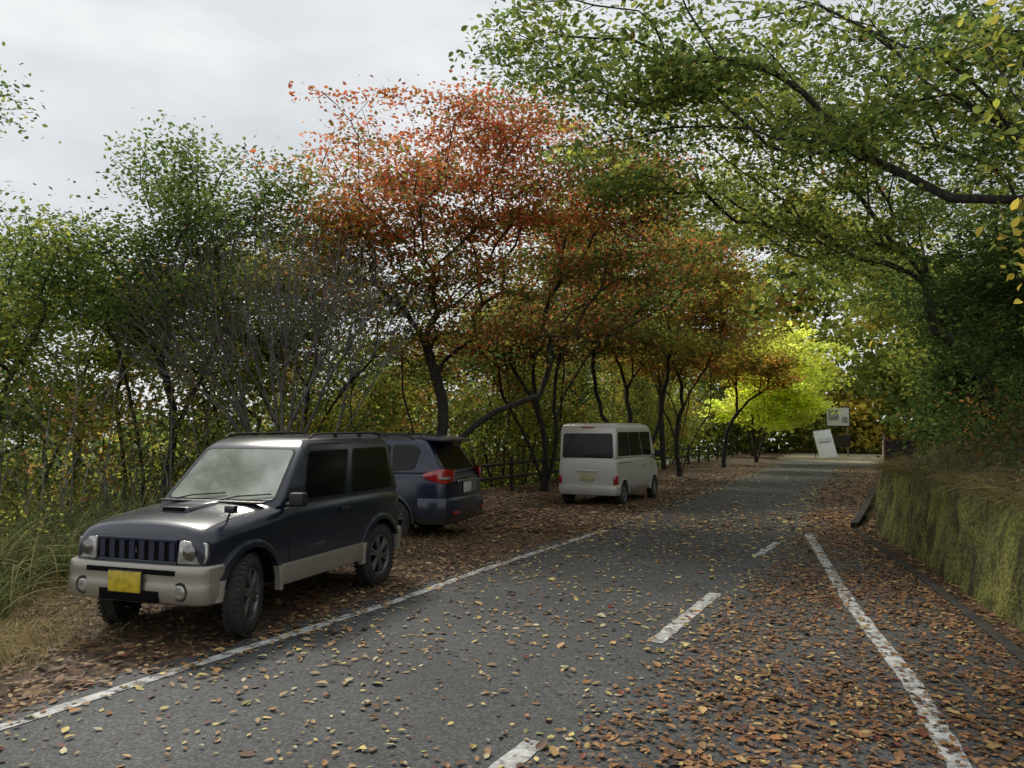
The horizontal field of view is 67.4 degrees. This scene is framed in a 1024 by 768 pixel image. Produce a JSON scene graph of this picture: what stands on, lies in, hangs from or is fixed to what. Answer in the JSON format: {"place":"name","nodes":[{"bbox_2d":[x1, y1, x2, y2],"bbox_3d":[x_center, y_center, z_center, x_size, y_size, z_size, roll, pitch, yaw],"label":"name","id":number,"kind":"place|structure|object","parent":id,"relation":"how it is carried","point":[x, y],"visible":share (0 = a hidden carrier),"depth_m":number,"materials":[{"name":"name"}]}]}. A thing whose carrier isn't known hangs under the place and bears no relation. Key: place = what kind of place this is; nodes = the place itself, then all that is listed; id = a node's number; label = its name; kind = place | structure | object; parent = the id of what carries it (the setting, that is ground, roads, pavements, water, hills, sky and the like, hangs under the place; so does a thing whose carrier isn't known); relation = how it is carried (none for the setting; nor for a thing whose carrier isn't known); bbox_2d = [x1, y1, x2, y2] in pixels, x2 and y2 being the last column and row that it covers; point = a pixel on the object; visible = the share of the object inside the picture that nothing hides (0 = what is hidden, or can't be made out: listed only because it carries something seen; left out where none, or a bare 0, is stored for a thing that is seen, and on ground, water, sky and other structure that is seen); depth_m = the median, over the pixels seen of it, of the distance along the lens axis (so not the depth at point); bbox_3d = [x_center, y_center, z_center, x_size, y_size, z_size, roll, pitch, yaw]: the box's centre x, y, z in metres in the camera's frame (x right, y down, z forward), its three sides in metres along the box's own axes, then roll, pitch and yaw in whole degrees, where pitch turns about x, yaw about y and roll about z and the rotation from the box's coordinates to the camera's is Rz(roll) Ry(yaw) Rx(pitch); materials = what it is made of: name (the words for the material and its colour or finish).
{"place":"outdoors","nodes":[
{"label":"outdoors","id":0,"kind":"place"},
{"bbox_2d":[0,460,1023,767],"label":"road","id":1,"kind":"structure","parent":0,"point":[424,704],"depth_m":5.49,"materials":[{"name":"grey asphalt"}]},
{"bbox_2d":[0,530,606,729],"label":"road edge marking","id":2,"kind":"object","parent":1,"relation":"on","point":[60,707],"visible":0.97,"depth_m":5.99,"materials":[{"name":"paint"}]},
{"bbox_2d":[488,739,539,767],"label":"road centre marking","id":3,"kind":"object","parent":1,"relation":"on","point":[524,750],"visible":0.9,"depth_m":4.10,"materials":[{"name":"paint"}]},
{"bbox_2d":[650,592,720,642],"bbox_3d":[1.670,2.170,7.233,0.149,0.001,2.147,-2,-4,28],"label":"road centre marking","id":4,"kind":"object","parent":1,"relation":"on","point":[663,634],"visible":1,"depth_m":7.04,"materials":[{"name":"paint"}]},
{"bbox_2d":[805,534,972,767],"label":"road edge marking","id":5,"kind":"object","parent":1,"relation":"on","point":[891,661],"visible":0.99,"depth_m":5.39,"materials":[{"name":"paint"}]},
{"bbox_2d":[0,447,1023,713],"bbox_3d":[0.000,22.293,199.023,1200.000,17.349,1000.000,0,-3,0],"label":"ground","id":6,"kind":"structure","parent":0,"point":[94,671],"depth_m":7.99,"materials":[{"name":"brown soil"}]},
{"bbox_2d":[0,41,60,238],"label":"slender tree","id":7,"kind":"object","parent":6,"relation":"on","point":[5,85],"visible":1,"depth_m":8.65,"materials":[{"name":"green plant"}]},
{"bbox_2d":[0,346,67,513],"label":"young tree","id":8,"kind":"object","parent":6,"relation":"on","point":[14,395],"visible":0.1,"depth_m":14.75,"materials":[{"name":"green plant"}]},
{"bbox_2d":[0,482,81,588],"bbox_3d":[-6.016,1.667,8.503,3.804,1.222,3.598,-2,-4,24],"label":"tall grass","id":9,"kind":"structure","parent":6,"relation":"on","point":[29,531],"depth_m":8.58,"materials":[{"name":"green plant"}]},
{"bbox_2d":[0,379,93,532],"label":"young tree","id":10,"kind":"object","parent":6,"relation":"on","point":[37,452],"visible":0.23,"depth_m":14.50,"materials":[{"name":"green plant"}]},
{"bbox_2d":[0,550,97,626],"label":"tall grass","id":11,"kind":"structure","parent":6,"relation":"on","point":[10,603],"depth_m":6.99,"materials":[{"name":"green plant"}]},
{"bbox_2d":[0,497,103,603],"bbox_3d":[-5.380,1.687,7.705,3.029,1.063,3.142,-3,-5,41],"label":"tall grass","id":12,"kind":"structure","parent":6,"relation":"on","point":[4,563],"depth_m":7.90,"materials":[{"name":"green plant"}]},
{"bbox_2d":[0,484,111,581],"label":"undergrowth","id":13,"kind":"object","parent":6,"relation":"on","point":[21,513],"visible":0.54,"depth_m":9.21,"materials":[{"name":"green plant"}]},
{"bbox_2d":[0,178,135,483],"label":"broadleaf tree","id":14,"kind":"object","parent":6,"relation":"on","point":[56,251],"visible":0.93,"depth_m":12.68,"materials":[{"name":"green plant"}]},
{"bbox_2d":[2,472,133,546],"bbox_3d":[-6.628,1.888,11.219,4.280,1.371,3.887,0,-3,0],"label":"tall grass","id":15,"kind":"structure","parent":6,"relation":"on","point":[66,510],"depth_m":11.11,"materials":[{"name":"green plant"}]},
{"bbox_2d":[0,485,141,589],"bbox_3d":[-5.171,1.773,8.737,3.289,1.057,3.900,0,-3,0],"label":"tall grass","id":16,"kind":"structure","parent":6,"relation":"on","point":[63,562],"depth_m":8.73,"materials":[{"name":"green plant"}]},
{"bbox_2d":[1,326,161,521],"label":"young tree","id":17,"kind":"object","parent":6,"relation":"on","point":[94,428],"visible":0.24,"depth_m":17.27,"materials":[{"name":"green plant"}]},
{"bbox_2d":[0,590,179,682],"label":"verge grass","id":18,"kind":"structure","parent":6,"relation":"on","point":[6,654],"depth_m":6.28,"materials":[{"name":"green plant"}]},
{"bbox_2d":[0,231,186,522],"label":"broadleaf tree","id":19,"kind":"object","parent":6,"relation":"on","point":[103,355],"visible":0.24,"depth_m":17.63,"materials":[{"name":"green plant"}]},
{"bbox_2d":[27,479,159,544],"bbox_3d":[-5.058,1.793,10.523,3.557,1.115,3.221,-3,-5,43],"label":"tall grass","id":20,"kind":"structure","parent":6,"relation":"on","point":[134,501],"depth_m":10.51,"materials":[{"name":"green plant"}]},
{"bbox_2d":[43,462,178,524],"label":"tall grass","id":21,"kind":"structure","parent":6,"relation":"on","point":[136,505],"depth_m":12.11,"materials":[{"name":"green plant"}]},
{"bbox_2d":[56,231,225,512],"bbox_3d":[-8.628,0.686,17.448,3.968,7.879,4.193,0,-3,1],"label":"young tree","id":22,"kind":"object","parent":6,"relation":"on","point":[103,339],"visible":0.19,"depth_m":17.04,"materials":[{"name":"green plant"}]},
{"bbox_2d":[81,307,278,487],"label":"young tree","id":23,"kind":"object","parent":6,"relation":"on","point":[205,410],"visible":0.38,"depth_m":16.20,"materials":[{"name":"green plant"}]},
{"bbox_2d":[0,108,360,505],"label":"broadleaf tree","id":24,"kind":"object","parent":6,"relation":"on","point":[186,203],"visible":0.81,"depth_m":14.31,"materials":[{"name":"green plant"}]},
{"bbox_2d":[0,290,406,541],"bbox_3d":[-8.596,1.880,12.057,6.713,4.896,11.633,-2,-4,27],"label":"undergrowth","id":25,"kind":"object","parent":6,"relation":"on","point":[128,434],"visible":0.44,"depth_m":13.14,"materials":[{"name":"green plant"}]},
{"bbox_2d":[0,391,427,543],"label":"woodland","id":26,"kind":"object","parent":6,"relation":"on","point":[64,450],"visible":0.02,"depth_m":35.38,"materials":[{"name":"green plant"}]},
{"bbox_2d":[144,279,299,488],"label":"young tree","id":27,"kind":"object","parent":6,"relation":"on","point":[242,373],"visible":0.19,"depth_m":18.27,"materials":[{"name":"green plant"}]},
{"bbox_2d":[143,230,320,473],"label":"young tree","id":28,"kind":"object","parent":6,"relation":"on","point":[251,414],"visible":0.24,"depth_m":17.60,"materials":[{"name":"green plant"}]},
{"bbox_2d":[69,432,400,636],"bbox_3d":[-2.493,1.356,7.903,1.744,1.723,3.627,-1,-4,19],"label":"parked car","id":29,"kind":"object","parent":6,"relation":"on","point":[232,524],"visible":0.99,"depth_m":7.02,"materials":[{"name":"blue paint"}]},
{"bbox_2d":[86,193,438,435],"bbox_3d":[-4.461,-0.370,13.702,6.404,5.897,2.735,0,-3,0],"label":"bare tree","id":30,"kind":"object","parent":6,"relation":"on","point":[286,331],"visible":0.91,"depth_m":13.80,"materials":[{"name":"grey plant"}]},
{"bbox_2d":[0,526,538,654],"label":"verge grass","id":31,"kind":"structure","parent":6,"relation":"on","point":[50,595],"depth_m":7.26,"materials":[{"name":"green plant"}]},
{"bbox_2d":[0,287,567,538],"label":"woodland","id":32,"kind":"object","parent":6,"relation":"on","point":[67,353],"visible":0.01,"depth_m":26.68,"materials":[{"name":"green plant"}]},
{"bbox_2d":[254,342,339,434],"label":"young tree","id":33,"kind":"object","parent":6,"relation":"on","point":[289,392],"visible":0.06,"depth_m":22.71,"materials":[{"name":"green plant"}]},
{"bbox_2d":[289,397,381,434],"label":"young tree","id":34,"kind":"object","parent":6,"relation":"on","point":[335,418],"visible":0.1,"depth_m":23.06,"materials":[{"name":"green plant"}]},
{"bbox_2d":[287,332,392,432],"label":"young tree","id":35,"kind":"object","parent":6,"relation":"on","point":[325,409],"visible":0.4,"depth_m":20.35,"materials":[{"name":"green plant"}]},
{"bbox_2d":[149,215,540,432],"bbox_3d":[-4.509,-0.133,19.349,10.473,7.999,5.211,0,-3,0],"label":"bare tree","id":36,"kind":"object","parent":6,"relation":"on","point":[464,366],"visible":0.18,"depth_m":18.81,"materials":[{"name":"grey plant"}]},
{"bbox_2d":[81,312,616,471],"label":"undergrowth","id":37,"kind":"object","parent":6,"relation":"on","point":[312,392],"visible":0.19,"depth_m":23.38,"materials":[{"name":"green plant"}]},
{"bbox_2d":[309,374,390,432],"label":"young tree","id":38,"kind":"object","parent":6,"relation":"on","point":[357,418],"visible":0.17,"depth_m":23.15,"materials":[{"name":"green plant"}]},
{"bbox_2d":[3,397,710,542],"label":"undergrowth","id":39,"kind":"object","parent":6,"relation":"on","point":[422,429],"visible":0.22,"depth_m":22.14,"materials":[{"name":"green plant"}]},
{"bbox_2d":[2,252,732,511],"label":"woodland","id":40,"kind":"object","parent":6,"relation":"on","point":[520,432],"visible":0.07,"depth_m":30.61,"materials":[{"name":"green plant"}]},
{"bbox_2d":[345,353,433,432],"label":"young tree","id":41,"kind":"object","parent":6,"relation":"on","point":[394,403],"visible":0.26,"depth_m":23.05,"materials":[{"name":"green plant"}]},
{"bbox_2d":[332,335,453,432],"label":"young tree","id":42,"kind":"object","parent":6,"relation":"on","point":[396,390],"visible":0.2,"depth_m":23.24,"materials":[{"name":"green plant"}]},
{"bbox_2d":[358,362,453,432],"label":"young tree","id":43,"kind":"object","parent":6,"relation":"on","point":[429,405],"visible":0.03,"depth_m":25.38,"materials":[{"name":"green plant"}]},
{"bbox_2d":[382,332,468,432],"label":"young tree","id":44,"kind":"object","parent":6,"relation":"on","point":[424,380],"visible":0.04,"depth_m":25.62,"materials":[{"name":"green plant"}]},
{"bbox_2d":[372,433,484,537],"bbox_3d":[-2.888,1.694,13.213,4.666,1.712,2.110,-1,-4,17],"label":"parked car","id":45,"kind":"object","parent":6,"relation":"on","point":[437,477],"visible":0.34,"depth_m":12.06,"materials":[{"name":"blue paint"}]},
{"bbox_2d":[451,379,508,476],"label":"young tree","id":46,"kind":"object","parent":6,"relation":"on","point":[481,410],"visible":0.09,"depth_m":32.06,"materials":[{"name":"green plant"}]},
{"bbox_2d":[230,66,741,444],"bbox_3d":[-0.465,-2.031,16.554,10.677,9.629,6.790,0,-3,0],"label":"maple tree","id":47,"kind":"object","parent":6,"relation":"on","point":[507,218],"visible":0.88,"depth_m":16.24,"materials":[{"name":"red plant"}]},
{"bbox_2d":[446,300,531,486],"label":"young tree","id":48,"kind":"object","parent":6,"relation":"on","point":[473,399],"visible":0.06,"depth_m":27.29,"materials":[{"name":"green plant"}]},
{"bbox_2d":[457,328,546,487],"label":"young tree","id":49,"kind":"object","parent":6,"relation":"on","point":[502,416],"visible":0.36,"depth_m":23.91,"materials":[{"name":"green plant"}]},
{"bbox_2d":[455,251,553,486],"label":"young tree","id":50,"kind":"object","parent":6,"relation":"on","point":[499,402],"visible":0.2,"depth_m":24.09,"materials":[{"name":"green plant"}]},
{"bbox_2d":[0,529,1023,767],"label":"fallen leaves","id":51,"kind":"object","parent":6,"relation":"on","point":[899,756],"visible":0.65,"depth_m":5.58,"materials":[{"name":"brown plant"}]},
{"bbox_2d":[466,286,566,484],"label":"young tree","id":52,"kind":"object","parent":6,"relation":"on","point":[525,394],"visible":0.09,"depth_m":25.45,"materials":[{"name":"green plant"}]},
{"bbox_2d":[473,342,566,484],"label":"young tree","id":53,"kind":"object","parent":6,"relation":"on","point":[537,388],"visible":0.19,"depth_m":27.94,"materials":[{"name":"green plant"}]},
{"bbox_2d":[478,347,568,484],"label":"young tree","id":54,"kind":"object","parent":6,"relation":"on","point":[536,382],"visible":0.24,"depth_m":27.61,"materials":[{"name":"green plant"}]},
{"bbox_2d":[482,338,580,475],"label":"young tree","id":55,"kind":"object","parent":6,"relation":"on","point":[550,415],"visible":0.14,"depth_m":29.32,"materials":[{"name":"green plant"}]},
{"bbox_2d":[389,227,688,491],"bbox_3d":[0.869,-0.648,20.299,8.198,7.263,5.704,0,-3,0],"label":"maple tree","id":56,"kind":"object","parent":6,"relation":"on","point":[544,478],"visible":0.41,"depth_m":20.96,"materials":[{"name":"orange plant"}]},
{"bbox_2d":[516,339,591,450],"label":"young tree","id":57,"kind":"object","parent":6,"relation":"on","point":[552,398],"visible":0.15,"depth_m":29.31,"materials":[{"name":"green plant"}]},
{"bbox_2d":[535,360,598,476],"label":"young tree","id":58,"kind":"object","parent":6,"relation":"on","point":[571,404],"visible":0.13,"depth_m":32.77,"materials":[{"name":"green plant"}]},
{"bbox_2d":[537,299,606,431],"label":"young tree","id":59,"kind":"object","parent":6,"relation":"on","point":[561,396],"visible":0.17,"depth_m":29.12,"materials":[{"name":"green plant"}]},
{"bbox_2d":[544,348,617,422],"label":"young tree","id":60,"kind":"object","parent":6,"relation":"on","point":[578,389],"visible":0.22,"depth_m":33.01,"materials":[{"name":"green plant"}]},
{"bbox_2d":[471,442,733,491],"bbox_3d":[4.924,3.229,31.062,0.118,1.270,38.666,-2,-4,27],"label":"fence","id":61,"kind":"object","parent":6,"relation":"on","point":[510,463],"visible":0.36,"depth_m":22.59,"materials":[{"name":"brown wood"}]},
{"bbox_2d":[559,423,660,504],"bbox_3d":[2.490,1.935,19.149,1.830,1.912,3.444,-2,-4,27],"label":"parked van","id":62,"kind":"object","parent":6,"relation":"on","point":[617,461],"visible":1,"depth_m":17.80,"materials":[{"name":"silver metal"}]},
{"bbox_2d":[587,352,650,422],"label":"young tree","id":63,"kind":"object","parent":6,"relation":"on","point":[615,390],"visible":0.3,"depth_m":34.01,"materials":[{"name":"green plant"}]},
{"bbox_2d":[507,179,735,469],"bbox_3d":[4.410,-2.786,32.867,10.490,13.027,5.919,0,-3,0],"label":"broadleaf tree","id":64,"kind":"object","parent":6,"relation":"on","point":[662,445],"visible":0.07,"depth_m":32.63,"materials":[{"name":"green plant"}]},
{"bbox_2d":[598,370,650,419],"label":"young tree","id":65,"kind":"object","parent":6,"relation":"on","point":[618,401],"visible":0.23,"depth_m":38.43,"materials":[{"name":"green plant"}]},
{"bbox_2d":[498,186,764,445],"bbox_3d":[3.743,-1.570,24.329,8.496,9.611,6.737,0,-3,0],"label":"maple tree","id":66,"kind":"object","parent":6,"relation":"on","point":[675,344],"visible":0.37,"depth_m":23.90,"materials":[{"name":"orange plant"}]},
{"bbox_2d":[600,339,672,433],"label":"young tree","id":67,"kind":"object","parent":6,"relation":"on","point":[635,407],"visible":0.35,"depth_m":35.33,"materials":[{"name":"green plant"}]},
{"bbox_2d":[615,371,657,429],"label":"young tree","id":68,"kind":"object","parent":6,"relation":"on","point":[637,394],"visible":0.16,"depth_m":38.48,"materials":[{"name":"green plant"}]},
{"bbox_2d":[616,365,676,438],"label":"young tree","id":69,"kind":"object","parent":6,"relation":"on","point":[653,403],"visible":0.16,"depth_m":38.78,"materials":[{"name":"green plant"}]},
{"bbox_2d":[412,464,881,533],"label":"fallen leaves","id":70,"kind":"object","parent":6,"relation":"on","point":[846,520],"visible":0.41,"depth_m":16.79,"materials":[{"name":"brown plant"}]},
{"bbox_2d":[643,366,694,463],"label":"young tree","id":71,"kind":"object","parent":6,"relation":"on","point":[667,408],"visible":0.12,"depth_m":41.31,"materials":[{"name":"green plant"}]},
{"bbox_2d":[643,350,700,462],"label":"young tree","id":72,"kind":"object","parent":6,"relation":"on","point":[688,406],"visible":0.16,"depth_m":41.16,"materials":[{"name":"green plant"}]},
{"bbox_2d":[664,382,705,461],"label":"young tree","id":73,"kind":"object","parent":6,"relation":"on","point":[684,413],"visible":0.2,"depth_m":45.28,"materials":[{"name":"green plant"}]},
{"bbox_2d":[589,221,794,476],"bbox_3d":[6.094,-1.002,27.713,6.739,8.841,6.168,0,-3,0],"label":"maple tree","id":74,"kind":"object","parent":6,"relation":"on","point":[705,316],"visible":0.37,"depth_m":27.14,"materials":[{"name":"orange plant"}]},
{"bbox_2d":[682,323,820,468],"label":"maple tree","id":75,"kind":"object","parent":6,"relation":"on","point":[768,366],"visible":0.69,"depth_m":33.29,"materials":[{"name":"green plant"}]},
{"bbox_2d":[564,255,978,463],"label":"woodland","id":76,"kind":"object","parent":6,"relation":"on","point":[810,300],"visible":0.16,"depth_m":59.09,"materials":[{"name":"green plant"}]},
{"bbox_2d":[718,320,861,461],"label":"maple tree","id":77,"kind":"object","parent":6,"relation":"on","point":[802,401],"visible":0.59,"depth_m":39.16,"materials":[{"name":"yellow plant"}]},
{"bbox_2d":[712,354,956,455],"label":"woodland","id":78,"kind":"object","parent":6,"relation":"on","point":[871,436],"visible":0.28,"depth_m":57.42,"materials":[{"name":"green plant"}]},
{"bbox_2d":[761,453,914,463],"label":"clearing","id":79,"kind":"structure","parent":6,"relation":"on","point":[853,458],"depth_m":46.81,"materials":[{"name":"grey asphalt"}]},
{"bbox_2d":[687,330,848,455],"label":"maple tree","id":80,"kind":"object","parent":79,"relation":"on","point":[728,417],"visible":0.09,"depth_m":49.04,"materials":[{"name":"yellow plant"}]},
{"bbox_2d":[813,429,837,457],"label":"standing sign","id":81,"kind":"object","parent":79,"relation":"on","point":[824,444],"visible":1,"depth_m":47.28,"materials":[{"name":"white wood"}]},
{"bbox_2d":[826,407,850,455],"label":"information board","id":82,"kind":"object","parent":79,"relation":"on","point":[841,418],"visible":0.68,"depth_m":50.78,"materials":[{"name":"white wood"}]},
{"bbox_2d":[850,480,878,527],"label":"wall","id":83,"kind":"structure","parent":6,"relation":"on","point":[858,519],"depth_m":15.40,"materials":[{"name":"concrete"}]},
{"bbox_2d":[852,528,1023,663],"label":"kerb","id":84,"kind":"structure","parent":6,"relation":"on","point":[1010,646],"depth_m":7.52,"materials":[{"name":"concrete"}]},
{"bbox_2d":[853,308,1023,457],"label":"undergrowth","id":85,"kind":"object","parent":6,"relation":"on","point":[925,416],"visible":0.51,"depth_m":13.90,"materials":[{"name":"green plant"}]},
{"bbox_2d":[875,461,1023,633],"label":"retaining wall","id":86,"kind":"structure","parent":6,"relation":"on","point":[978,556],"depth_m":8.54,"materials":[{"name":"plant"}]},
{"bbox_2d":[0,0,1023,450],"label":"sky","id":87,"kind":"structure","parent":0,"point":[229,63],"materials":[{"name":"white"}]},
{"bbox_2d":[853,410,1023,528],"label":"hill","id":88,"kind":"structure","parent":0,"point":[1019,451],"depth_m":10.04,"materials":[{"name":"green plant"}]},
{"bbox_2d":[448,0,1023,254],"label":"maple tree","id":89,"kind":"object","parent":88,"relation":"on","point":[716,75],"visible":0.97,"depth_m":8.24,"materials":[{"name":"green plant"}]},
{"bbox_2d":[529,0,1023,425],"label":"maple tree","id":90,"kind":"object","parent":88,"relation":"on","point":[903,216],"visible":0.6,"depth_m":14.11,"materials":[{"name":"green plant"}]},
{"bbox_2d":[660,149,1023,425],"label":"maple tree","id":91,"kind":"object","parent":88,"relation":"on","point":[873,277],"visible":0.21,"depth_m":24.41,"materials":[{"name":"green plant"}]},
{"bbox_2d":[713,184,1023,371],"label":"maple tree","id":92,"kind":"object","parent":88,"relation":"on","point":[877,324],"visible":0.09,"depth_m":32.74,"materials":[{"name":"green plant"}]},
{"bbox_2d":[731,236,1023,414],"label":"maple tree","id":93,"kind":"object","parent":88,"relation":"on","point":[789,276],"visible":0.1,"depth_m":46.77,"materials":[{"name":"green plant"}]},
{"bbox_2d":[766,0,1023,395],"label":"maple tree","id":94,"kind":"object","parent":88,"relation":"on","point":[1008,257],"visible":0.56,"depth_m":10.65,"materials":[{"name":"green plant"}]},
{"bbox_2d":[883,435,916,460],"bbox_3d":[7.142,1.468,14.115,0.555,1.060,0.083,-1,-4,20],"label":"notice board","id":95,"kind":"object","parent":88,"relation":"on","point":[894,446],"visible":0.45,"depth_m":14.13,"materials":[{"name":"brown wood"}]},
{"bbox_2d":[842,167,1023,427],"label":"maple tree","id":96,"kind":"object","parent":88,"relation":"on","point":[946,325],"visible":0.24,"depth_m":17.25,"materials":[{"name":"green plant"}]},
{"bbox_2d":[886,419,1023,493],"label":"fallen leaves","id":97,"kind":"object","parent":88,"relation":"on","point":[979,467],"visible":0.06,"depth_m":9.97,"materials":[{"name":"brown plant"}]},
{"bbox_2d":[909,363,1023,473],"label":"undergrowth","id":98,"kind":"object","parent":88,"relation":"on","point":[1004,427],"visible":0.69,"depth_m":11.57,"materials":[{"name":"green plant"}]},
{"bbox_2d":[935,0,1023,303],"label":"young tree","id":99,"kind":"object","parent":88,"relation":"on","point":[1002,82],"visible":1,"depth_m":5.29,"materials":[{"name":"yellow plant"}]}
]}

